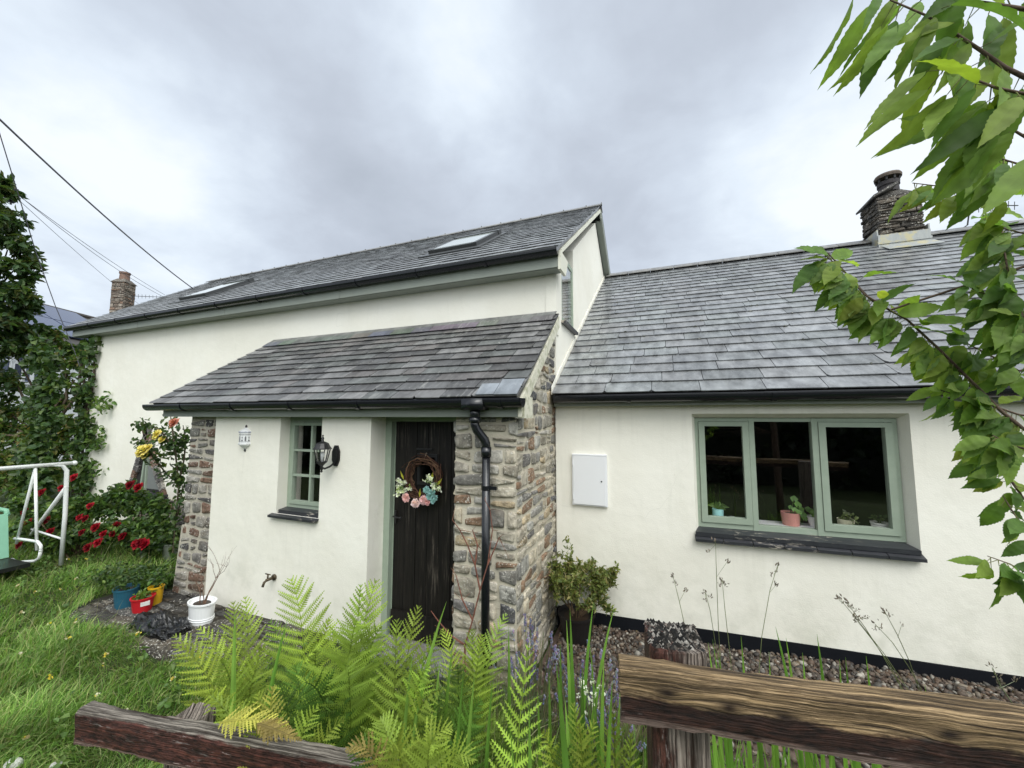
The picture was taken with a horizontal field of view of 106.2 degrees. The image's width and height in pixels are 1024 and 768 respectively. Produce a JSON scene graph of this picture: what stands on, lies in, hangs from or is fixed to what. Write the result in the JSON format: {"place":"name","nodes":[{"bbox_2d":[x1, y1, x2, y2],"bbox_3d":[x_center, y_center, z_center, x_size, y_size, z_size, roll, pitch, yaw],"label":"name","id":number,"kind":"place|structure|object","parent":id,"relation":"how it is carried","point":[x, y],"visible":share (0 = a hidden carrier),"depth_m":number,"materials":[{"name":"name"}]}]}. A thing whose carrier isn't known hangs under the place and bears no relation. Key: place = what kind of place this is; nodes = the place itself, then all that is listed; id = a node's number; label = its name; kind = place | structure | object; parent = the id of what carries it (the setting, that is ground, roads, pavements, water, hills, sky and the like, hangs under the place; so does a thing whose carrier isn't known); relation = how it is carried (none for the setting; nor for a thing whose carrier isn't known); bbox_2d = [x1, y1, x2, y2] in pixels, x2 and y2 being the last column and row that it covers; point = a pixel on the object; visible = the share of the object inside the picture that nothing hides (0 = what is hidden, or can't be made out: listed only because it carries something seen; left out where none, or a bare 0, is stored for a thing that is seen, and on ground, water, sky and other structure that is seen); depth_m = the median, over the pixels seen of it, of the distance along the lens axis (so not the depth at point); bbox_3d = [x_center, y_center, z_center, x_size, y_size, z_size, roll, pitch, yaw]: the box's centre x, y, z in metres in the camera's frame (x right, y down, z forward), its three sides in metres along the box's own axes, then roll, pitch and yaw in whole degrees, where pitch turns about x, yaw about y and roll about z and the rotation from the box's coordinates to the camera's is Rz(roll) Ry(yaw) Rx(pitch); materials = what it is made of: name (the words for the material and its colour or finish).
{"place":"outdoors","nodes":[
{"label":"outdoors","id":0,"kind":"place"},
{"bbox_2d":[68,588,324,679],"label":"path","id":1,"kind":"structure","parent":0,"point":[174,602],"depth_m":3.76,"materials":[{"name":"grey gravel"}]},
{"bbox_2d":[107,563,147,609],"bbox_3d":[-4.148,2.174,4.156,0.418,0.444,0.338,-2,-5,21],"label":"bucket","id":2,"kind":"object","parent":1,"relation":"on","point":[123,590],"visible":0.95,"depth_m":4.10,"materials":[{"name":"blue plastic"}]},
{"bbox_2d":[129,588,156,613],"bbox_3d":[-3.890,2.276,4.052,0.206,0.223,0.206,0,-5,-1],"label":"bucket","id":3,"kind":"object","parent":1,"relation":"on","point":[143,601],"visible":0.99,"depth_m":4.01,"materials":[{"name":"red plastic"}]},
{"bbox_2d":[138,565,175,605],"bbox_3d":[-3.940,2.220,4.262,0.340,0.369,0.286,-2,-5,21],"label":"bucket","id":4,"kind":"object","parent":1,"relation":"on","point":[158,586],"visible":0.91,"depth_m":4.21,"materials":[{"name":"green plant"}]},
{"bbox_2d":[128,609,191,640],"bbox_3d":[-3.380,2.286,3.712,0.738,0.198,0.319,-2,-5,21],"label":"plastic sack","id":5,"kind":"object","parent":1,"relation":"on","point":[163,624],"visible":0.99,"depth_m":3.63,"materials":[{"name":"black plastic"}]},
{"bbox_2d":[187,541,235,625],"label":"potted plant","id":6,"kind":"object","parent":1,"relation":"on","point":[201,609],"visible":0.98,"depth_m":3.80,"materials":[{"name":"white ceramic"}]},
{"bbox_2d":[0,481,889,767],"bbox_3d":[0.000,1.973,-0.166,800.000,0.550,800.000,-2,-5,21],"label":"ground","id":7,"kind":"structure","parent":0,"point":[12,516],"depth_m":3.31,"materials":[{"name":"green plant"}]},
{"bbox_2d":[2,757,23,767],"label":"stone","id":8,"kind":"object","parent":7,"relation":"on","point":[16,761],"visible":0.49,"depth_m":2.24,"materials":[{"name":"white stone"}]},
{"bbox_2d":[0,170,52,397],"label":"creeper tree","id":9,"kind":"object","parent":7,"relation":"on","point":[26,304],"visible":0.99,"depth_m":9.05,"materials":[{"name":"green plant"}]},
{"bbox_2d":[0,461,77,573],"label":"garden swing","id":10,"kind":"object","parent":7,"relation":"on","point":[11,564],"visible":0.98,"depth_m":5.29,"materials":[{"name":"white metal"}]},
{"bbox_2d":[0,325,92,498],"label":"creeper hedge","id":11,"kind":"object","parent":7,"relation":"on","point":[13,432],"visible":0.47,"depth_m":9.51,"materials":[{"name":"green plant"}]},
{"bbox_2d":[0,473,127,560],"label":"rose bush","id":12,"kind":"object","parent":7,"relation":"on","point":[86,510],"visible":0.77,"depth_m":5.81,"materials":[{"name":"green plant"}]},
{"bbox_2d":[0,271,136,460],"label":"neighbour house","id":13,"kind":"structure","parent":7,"relation":"on","point":[120,299],"depth_m":16.04,"materials":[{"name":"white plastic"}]},
{"bbox_2d":[0,347,27,381],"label":"window","id":14,"kind":"structure","parent":13,"relation":"in","point":[9,363],"depth_m":12.72,"materials":[{"name":"white plastic"}]},
{"bbox_2d":[11,354,37,384],"bbox_3d":[-16.640,-0.520,13.341,0.601,1.100,1.142,-2,-5,21],"label":"window","id":15,"kind":"structure","parent":13,"relation":"in","point":[32,376],"depth_m":13.01,"materials":[{"name":"white plastic"}]},
{"bbox_2d":[24,199,160,295],"bbox_3d":[-13.794,-4.154,13.496,0.014,0.391,8.656,2,-5,-21],"label":"telephone wire","id":16,"kind":"object","parent":13,"relation":"attached to","point":[84,246],"visible":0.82,"depth_m":11.61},
{"bbox_2d":[28,202,162,293],"bbox_3d":[-13.999,-4.323,13.497,0.014,0.140,8.790,2,-5,-24],"label":"telephone wire","id":17,"kind":"object","parent":13,"relation":"attached to","point":[86,244],"visible":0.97,"depth_m":11.88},
{"bbox_2d":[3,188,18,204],"bbox_3d":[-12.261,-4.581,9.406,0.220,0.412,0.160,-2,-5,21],"label":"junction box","id":18,"kind":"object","parent":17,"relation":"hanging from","point":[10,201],"visible":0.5,"depth_m":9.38,"materials":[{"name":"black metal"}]},
{"bbox_2d":[21,202,135,301],"bbox_3d":[-15.282,-4.071,14.493,0.012,0.168,11.786,3,-6,-31],"label":"telephone wire","id":19,"kind":"object","parent":18,"relation":"hanging from","point":[71,247],"visible":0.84,"depth_m":11.72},
{"bbox_2d":[132,294,156,301],"bbox_3d":[-17.525,-4.115,18.507,1.450,0.392,0.040,1,-5,-11],"label":"tv aerial","id":20,"kind":"object","parent":13,"relation":"attached to","point":[145,296],"visible":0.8,"depth_m":18.46,"materials":[{"name":"black metal"}]},
{"bbox_2d":[81,559,173,593],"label":"herb clump","id":21,"kind":"object","parent":7,"relation":"on","point":[100,579],"visible":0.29,"depth_m":4.58,"materials":[{"name":"green plant"}]},
{"bbox_2d":[102,478,180,558],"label":"rose bush","id":22,"kind":"object","parent":7,"relation":"on","point":[151,531],"visible":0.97,"depth_m":5.60,"materials":[{"name":"green plant"}]},
{"bbox_2d":[130,414,190,563],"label":"climbing rose","id":23,"kind":"object","parent":7,"relation":"on","point":[144,451],"visible":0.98,"depth_m":5.50,"materials":[{"name":"green plant"}]},
{"bbox_2d":[157,526,180,560],"bbox_3d":[-4.993,2.322,5.649,0.421,0.477,0.386,3,-6,-31],"label":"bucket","id":24,"kind":"object","parent":7,"relation":"on","point":[165,552],"visible":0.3,"depth_m":5.53,"materials":[{"name":"green plant"}]},
{"bbox_2d":[0,548,410,767],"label":"lawn weeds","id":25,"kind":"object","parent":7,"relation":"on","point":[166,702],"visible":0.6,"depth_m":3.22,"materials":[{"name":"green plant"}]},
{"bbox_2d":[153,596,290,764],"bbox_3d":[-1.357,1.737,1.953,0.772,1.042,0.696,-2,-5,21],"label":"fern","id":26,"kind":"object","parent":7,"relation":"on","point":[244,687],"visible":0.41,"depth_m":1.96,"materials":[{"name":"green plant"}]},
{"bbox_2d":[73,701,435,767],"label":"fence","id":27,"kind":"object","parent":7,"relation":"on","point":[192,736],"visible":0.84,"depth_m":1.50,"materials":[{"name":"brown wood"}]},
{"bbox_2d":[229,616,287,717],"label":"sword leaf plant","id":28,"kind":"object","parent":7,"relation":"on","point":[233,680],"visible":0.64,"depth_m":1.77,"materials":[{"name":"green plant"}]},
{"bbox_2d":[209,685,344,767],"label":"fern","id":29,"kind":"object","parent":7,"relation":"on","point":[268,725],"visible":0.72,"depth_m":1.47,"materials":[{"name":"green plant"}]},
{"bbox_2d":[255,574,342,731],"bbox_3d":[-1.113,1.665,2.109,0.564,1.233,0.633,1,-5,-13],"label":"fern","id":30,"kind":"object","parent":7,"relation":"on","point":[316,657],"visible":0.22,"depth_m":2.10,"materials":[{"name":"green plant"}]},
{"bbox_2d":[269,660,364,746],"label":"fern","id":31,"kind":"object","parent":7,"relation":"on","point":[292,702],"visible":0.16,"depth_m":1.72,"materials":[{"name":"green plant"}]},
{"bbox_2d":[289,578,397,751],"bbox_3d":[-0.800,1.601,1.783,0.732,1.226,0.655,0,-5,-1],"label":"fern","id":32,"kind":"object","parent":7,"relation":"on","point":[350,696],"visible":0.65,"depth_m":1.74,"materials":[{"name":"green plant"}]},
{"bbox_2d":[357,605,442,753],"bbox_3d":[-0.484,1.619,1.717,0.819,1.136,0.588,-2,-5,21],"label":"fern","id":33,"kind":"object","parent":7,"relation":"on","point":[412,693],"visible":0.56,"depth_m":1.70,"materials":[{"name":"green plant"}]},
{"bbox_2d":[345,709,477,767],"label":"fern","id":34,"kind":"object","parent":7,"relation":"on","point":[392,753],"visible":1,"depth_m":1.27,"materials":[{"name":"green plant"}]},
{"bbox_2d":[401,604,464,767],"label":"sword leaf plant","id":35,"kind":"object","parent":7,"relation":"on","point":[421,693],"visible":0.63,"depth_m":1.57,"materials":[{"name":"green plant"}]},
{"bbox_2d":[416,684,501,767],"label":"fern","id":36,"kind":"object","parent":7,"relation":"on","point":[454,718],"visible":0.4,"depth_m":1.64,"materials":[{"name":"green plant"}]},
{"bbox_2d":[431,645,492,767],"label":"sword leaf plant","id":37,"kind":"object","parent":7,"relation":"on","point":[486,764],"visible":0.62,"depth_m":1.58,"materials":[{"name":"green plant"}]},
{"bbox_2d":[431,497,505,684],"bbox_3d":[-0.270,1.531,2.475,0.516,1.584,0.104,-1,-5,11],"label":"bare shrub","id":38,"kind":"object","parent":7,"relation":"on","point":[471,617],"visible":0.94,"depth_m":2.50,"materials":[{"name":"brown plant"}]},
{"bbox_2d":[412,613,537,767],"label":"fern","id":39,"kind":"object","parent":7,"relation":"on","point":[478,685],"visible":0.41,"depth_m":2.13,"materials":[{"name":"green plant"}]},
{"bbox_2d":[498,626,511,766],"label":"sword leaf plant","id":40,"kind":"object","parent":7,"relation":"on","point":[509,698],"visible":0.56,"depth_m":2.06,"materials":[{"name":"green plant"}]},
{"bbox_2d":[488,644,547,767],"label":"fern","id":41,"kind":"object","parent":7,"relation":"on","point":[517,749],"visible":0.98,"depth_m":1.27,"materials":[{"name":"green plant"}]},
{"bbox_2d":[510,710,531,767],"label":"sword leaf plant","id":42,"kind":"object","parent":7,"relation":"on","point":[529,751],"visible":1,"depth_m":1.14,"materials":[{"name":"green plant"}]},
{"bbox_2d":[493,613,563,757],"bbox_3d":[0.116,1.914,2.396,0.460,0.785,0.346,1,-5,-15],"label":"lavender","id":43,"kind":"object","parent":7,"relation":"on","point":[545,697],"visible":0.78,"depth_m":2.40,"materials":[{"name":"green plant"}]},
{"bbox_2d":[63,170,1023,701],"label":"cottage","id":44,"kind":"structure","parent":7,"relation":"on","point":[505,370],"depth_m":3.85,"materials":[{"name":"paint"}]},
{"bbox_2d":[0,134,79,366],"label":"stay wire","id":45,"kind":"object","parent":44,"relation":"attached to","point":[33,242],"visible":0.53,"depth_m":8.03,"materials":[{"name":"black metal"}]},
{"bbox_2d":[5,329,116,516],"bbox_3d":[-8.832,0.838,7.571,2.420,3.967,0.814,-2,-5,21],"label":"ivy","id":46,"kind":"object","parent":44,"relation":"attached to","point":[41,410],"visible":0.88,"depth_m":7.50,"materials":[{"name":"green plant"}]},
{"bbox_2d":[0,119,191,287],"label":"overhead cable","id":47,"kind":"object","parent":44,"relation":"attached to","point":[33,151],"visible":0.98,"depth_m":6.32,"materials":[{"name":"black rubber"}]},
{"bbox_2d":[129,428,168,499],"bbox_3d":[-6.467,1.397,6.872,1.190,1.273,0.320,-2,-5,21],"label":"window","id":48,"kind":"structure","parent":44,"relation":"in","point":[145,474],"depth_m":6.85,"materials":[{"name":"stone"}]},
{"bbox_2d":[168,277,260,303],"bbox_3d":[-5.992,-1.891,7.804,1.000,0.751,1.099,-2,-5,21],"label":"roof window","id":49,"kind":"structure","parent":44,"relation":"in","point":[233,284],"depth_m":7.55,"materials":[{"name":"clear glass"}]},
{"bbox_2d":[238,425,250,451],"bbox_3d":[-2.929,0.592,4.186,0.166,0.296,0.063,-2,-5,21],"label":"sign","id":50,"kind":"object","parent":44,"relation":"attached to","point":[244,443],"visible":1,"depth_m":4.17,"materials":[{"name":"white metal"}]},
{"bbox_2d":[261,573,276,586],"bbox_3d":[-2.433,1.950,3.838,0.070,0.115,0.136,-2,-5,21],"label":"garden tap","id":51,"kind":"object","parent":44,"relation":"attached to","point":[273,577],"visible":1,"depth_m":3.84,"materials":[{"name":"brown metal"}]},
{"bbox_2d":[267,417,321,522],"bbox_3d":[-2.138,0.851,3.956,0.700,1.023,0.225,-2,-5,21],"label":"porch window","id":52,"kind":"structure","parent":44,"relation":"in","point":[308,508],"depth_m":4.01,"materials":[{"name":"green paint"}]},
{"bbox_2d":[312,435,339,472],"bbox_3d":[-1.768,0.654,3.631,0.176,0.355,0.236,-2,-5,21],"label":"coach lamp","id":53,"kind":"object","parent":44,"relation":"attached to","point":[322,445],"visible":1,"depth_m":3.60,"materials":[{"name":"black metal"}]},
{"bbox_2d":[390,422,455,649],"bbox_3d":[-0.741,1.356,3.566,0.880,1.995,0.090,-2,-5,21],"label":"door","id":54,"kind":"structure","parent":44,"relation":"in","point":[423,541],"depth_m":3.60,"materials":[{"name":"black wood"}]},
{"bbox_2d":[393,453,442,507],"bbox_3d":[-0.870,0.896,3.583,0.546,0.502,0.130,-2,-5,21],"label":"door wreath","id":55,"kind":"object","parent":54,"relation":"hanging from","point":[424,498],"depth_m":3.57,"materials":[{"name":"brown plant"}]},
{"bbox_2d":[418,229,507,257],"bbox_3d":[-0.724,-2.188,6.000,1.000,0.740,1.083,-2,-5,21],"label":"roof window","id":56,"kind":"structure","parent":44,"relation":"in","point":[472,241],"depth_m":5.71,"materials":[{"name":"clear glass"}]},
{"bbox_2d":[561,263,577,334],"bbox_3d":[0.717,-1.152,4.959,0.115,0.915,0.750,-2,-5,21],"label":"gable window","id":57,"kind":"structure","parent":44,"relation":"in","point":[569,325],"depth_m":5.22,"materials":[{"name":"green paint"}]},
{"bbox_2d":[572,453,607,506],"bbox_3d":[0.805,0.995,3.990,0.360,0.525,0.049,-2,-5,21],"label":"meter box","id":58,"kind":"object","parent":44,"relation":"attached to","point":[589,481],"visible":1,"depth_m":3.97,"materials":[{"name":"white plastic"}]},
{"bbox_2d":[572,455,605,505],"bbox_3d":[0.793,0.995,3.975,0.339,0.495,0.012,-2,-5,21],"label":"door","id":59,"kind":"structure","parent":58,"relation":"in","point":[589,484],"depth_m":3.97,"materials":[{"name":"white plastic"}]},
{"bbox_2d":[708,501,729,515],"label":"potted plant","id":60,"kind":"object","parent":44,"relation":"on","point":[718,508],"visible":0.76,"depth_m":3.76,"materials":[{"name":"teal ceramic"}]},
{"bbox_2d":[780,496,807,526],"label":"potted plant","id":61,"kind":"object","parent":44,"relation":"on","point":[791,517],"visible":1,"depth_m":3.52,"materials":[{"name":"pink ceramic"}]},
{"bbox_2d":[805,506,814,526],"bbox_3d":[2.761,1.203,3.504,0.160,0.185,0.124,-2,-5,21],"label":"ceramic pot","id":62,"kind":"object","parent":44,"relation":"on","point":[810,517],"visible":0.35,"depth_m":3.49,"materials":[{"name":"grey ceramic"}]},
{"bbox_2d":[694,418,927,562],"bbox_3d":[2.534,0.883,3.509,1.624,1.136,0.425,-2,-5,21],"label":"wide window","id":63,"kind":"structure","parent":44,"relation":"in","point":[847,545],"depth_m":3.38,"materials":[{"name":"green paint"}]},
{"bbox_2d":[837,509,859,524],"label":"potted plant","id":64,"kind":"object","parent":44,"relation":"on","point":[842,519],"visible":0.82,"depth_m":3.40,"materials":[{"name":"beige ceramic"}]},
{"bbox_2d":[868,514,888,526],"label":"potted plant","id":65,"kind":"object","parent":44,"relation":"on","point":[876,522],"visible":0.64,"depth_m":3.33,"materials":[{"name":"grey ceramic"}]},
{"bbox_2d":[538,702,599,767],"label":"fern","id":66,"kind":"object","parent":7,"relation":"on","point":[578,757],"visible":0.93,"depth_m":1.32,"materials":[{"name":"green plant"}]},
{"bbox_2d":[527,663,628,767],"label":"sword leaf plant","id":67,"kind":"object","parent":7,"relation":"on","point":[600,752],"visible":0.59,"depth_m":1.47,"materials":[{"name":"green plant"}]},
{"bbox_2d":[546,639,618,764],"bbox_3d":[0.410,1.938,2.290,0.436,0.710,0.279,-2,-5,21],"label":"lavender","id":68,"kind":"object","parent":7,"relation":"on","point":[565,688],"visible":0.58,"depth_m":2.29,"materials":[{"name":"green plant"}]},
{"bbox_2d":[556,665,612,767],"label":"sword leaf plant","id":69,"kind":"object","parent":7,"relation":"on","point":[565,761],"visible":1,"depth_m":1.23,"materials":[{"name":"green plant"}]},
{"bbox_2d":[560,608,613,767],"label":"sword leaf plant","id":70,"kind":"object","parent":7,"relation":"on","point":[571,685],"visible":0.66,"depth_m":1.72,"materials":[{"name":"green plant"}]},
{"bbox_2d":[576,677,605,767],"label":"white flower plant","id":71,"kind":"object","parent":7,"relation":"on","point":[586,692],"visible":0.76,"depth_m":1.59,"materials":[{"name":"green plant"}]},
{"bbox_2d":[585,676,646,767],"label":"lavender","id":72,"kind":"object","parent":7,"relation":"on","point":[606,724],"visible":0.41,"depth_m":2.13,"materials":[{"name":"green plant"}]},
{"bbox_2d":[598,713,640,767],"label":"fern","id":73,"kind":"object","parent":7,"relation":"on","point":[621,757],"visible":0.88,"depth_m":1.29,"materials":[{"name":"green plant"}]},
{"bbox_2d":[670,573,688,621],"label":"grass stalk","id":74,"kind":"object","parent":7,"relation":"on","point":[672,574],"depth_m":2.30,"materials":[{"name":"brown plant"}]},
{"bbox_2d":[702,589,724,762],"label":"grass stalk","id":75,"kind":"object","parent":7,"relation":"on","point":[705,592],"depth_m":2.30,"materials":[{"name":"brown plant"}]},
{"bbox_2d":[641,735,786,767],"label":"sword leaf plant","id":76,"kind":"object","parent":7,"relation":"on","point":[731,763],"visible":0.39,"depth_m":1.23,"materials":[{"name":"green plant"}]},
{"bbox_2d":[706,537,730,663],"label":"grass stalk","id":77,"kind":"object","parent":7,"relation":"on","point":[728,562],"depth_m":2.30,"materials":[{"name":"brown plant"}]},
{"bbox_2d":[719,577,737,767],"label":"grass stalk","id":78,"kind":"object","parent":7,"relation":"on","point":[722,581],"depth_m":2.30,"materials":[{"name":"brown plant"}]},
{"bbox_2d":[708,639,752,767],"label":"sword leaf plant","id":79,"kind":"object","parent":7,"relation":"on","point":[726,747],"visible":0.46,"depth_m":1.70,"materials":[{"name":"green plant"}]},
{"bbox_2d":[759,562,778,766],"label":"grass stalk","id":80,"kind":"object","parent":7,"relation":"on","point":[764,619],"depth_m":2.30,"materials":[{"name":"brown plant"}]},
{"bbox_2d":[518,623,1023,767],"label":"gravel","id":81,"kind":"structure","parent":7,"relation":"on","point":[962,687],"depth_m":3.07,"materials":[{"name":"grey gravel"}]},
{"bbox_2d":[547,536,620,646],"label":"potted azalea","id":82,"kind":"object","parent":81,"relation":"on","point":[567,578],"visible":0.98,"depth_m":3.61,"materials":[{"name":"green plant"}]},
{"bbox_2d":[985,661,1020,702],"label":"grass stalk","id":83,"kind":"object","parent":81,"relation":"in","point":[1000,681],"depth_m":1.50,"materials":[{"name":"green plant"}]},
{"bbox_2d":[715,738,832,767],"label":"sword leaf plant","id":84,"kind":"object","parent":7,"relation":"on","point":[761,758],"visible":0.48,"depth_m":1.28,"materials":[{"name":"green plant"}]},
{"bbox_2d":[718,736,881,767],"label":"sword leaf plant","id":85,"kind":"object","parent":7,"relation":"on","point":[823,765],"visible":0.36,"depth_m":1.34,"materials":[{"name":"green plant"}]},
{"bbox_2d":[769,630,835,767],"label":"sword leaf plant","id":86,"kind":"object","parent":7,"relation":"on","point":[801,758],"visible":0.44,"depth_m":1.69,"materials":[{"name":"green plant"}]},
{"bbox_2d":[618,618,1023,767],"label":"fence","id":87,"kind":"object","parent":7,"relation":"on","point":[680,700],"visible":1,"depth_m":0.92,"materials":[{"name":"brown wood"}]},
{"bbox_2d":[779,753,876,767],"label":"sword leaf plant","id":88,"kind":"object","parent":7,"relation":"on","point":[858,764],"visible":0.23,"depth_m":1.25,"materials":[{"name":"green plant"}]},
{"bbox_2d":[834,593,907,689],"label":"grass stalk","id":89,"kind":"object","parent":7,"relation":"on","point":[836,595],"depth_m":2.00,"materials":[{"name":"brown plant"}]},
{"bbox_2d":[843,597,900,688],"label":"grass stalk","id":90,"kind":"object","parent":7,"relation":"on","point":[848,605],"depth_m":2.00,"materials":[{"name":"brown plant"}]},
{"bbox_2d":[852,613,902,689],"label":"grass stalk","id":91,"kind":"object","parent":7,"relation":"on","point":[853,615],"depth_m":2.00,"materials":[{"name":"brown plant"}]},
{"bbox_2d":[839,657,925,767],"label":"sword leaf plant","id":92,"kind":"object","parent":7,"relation":"on","point":[853,761],"visible":0.28,"depth_m":1.54,"materials":[{"name":"green plant"}]},
{"bbox_2d":[871,619,920,690],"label":"grass stalk","id":93,"kind":"object","parent":7,"relation":"on","point":[875,626],"depth_m":2.00,"materials":[{"name":"brown plant"}]},
{"bbox_2d":[880,607,918,689],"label":"grass stalk","id":94,"kind":"object","parent":7,"relation":"on","point":[884,612],"depth_m":2.00,"materials":[{"name":"brown plant"}]},
{"bbox_2d":[792,0,1023,608],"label":"cherry tree","id":95,"kind":"object","parent":7,"relation":"on","point":[973,144],"visible":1,"depth_m":0.82,"materials":[{"name":"green plant"}]},
{"bbox_2d":[0,0,1023,316],"label":"sky","id":96,"kind":"structure","parent":0,"point":[224,138],"materials":[{"name":"grey"}]},
{"bbox_2d":[964,201,1018,226],"bbox_3d":[12.158,-4.101,9.987,2.007,1.462,0.146,0,-5,5],"label":"tv aerial","id":97,"kind":"object","parent":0,"point":[1014,205],"visible":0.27,"depth_m":9.99,"materials":[{"name":"black metal"}]}
]}

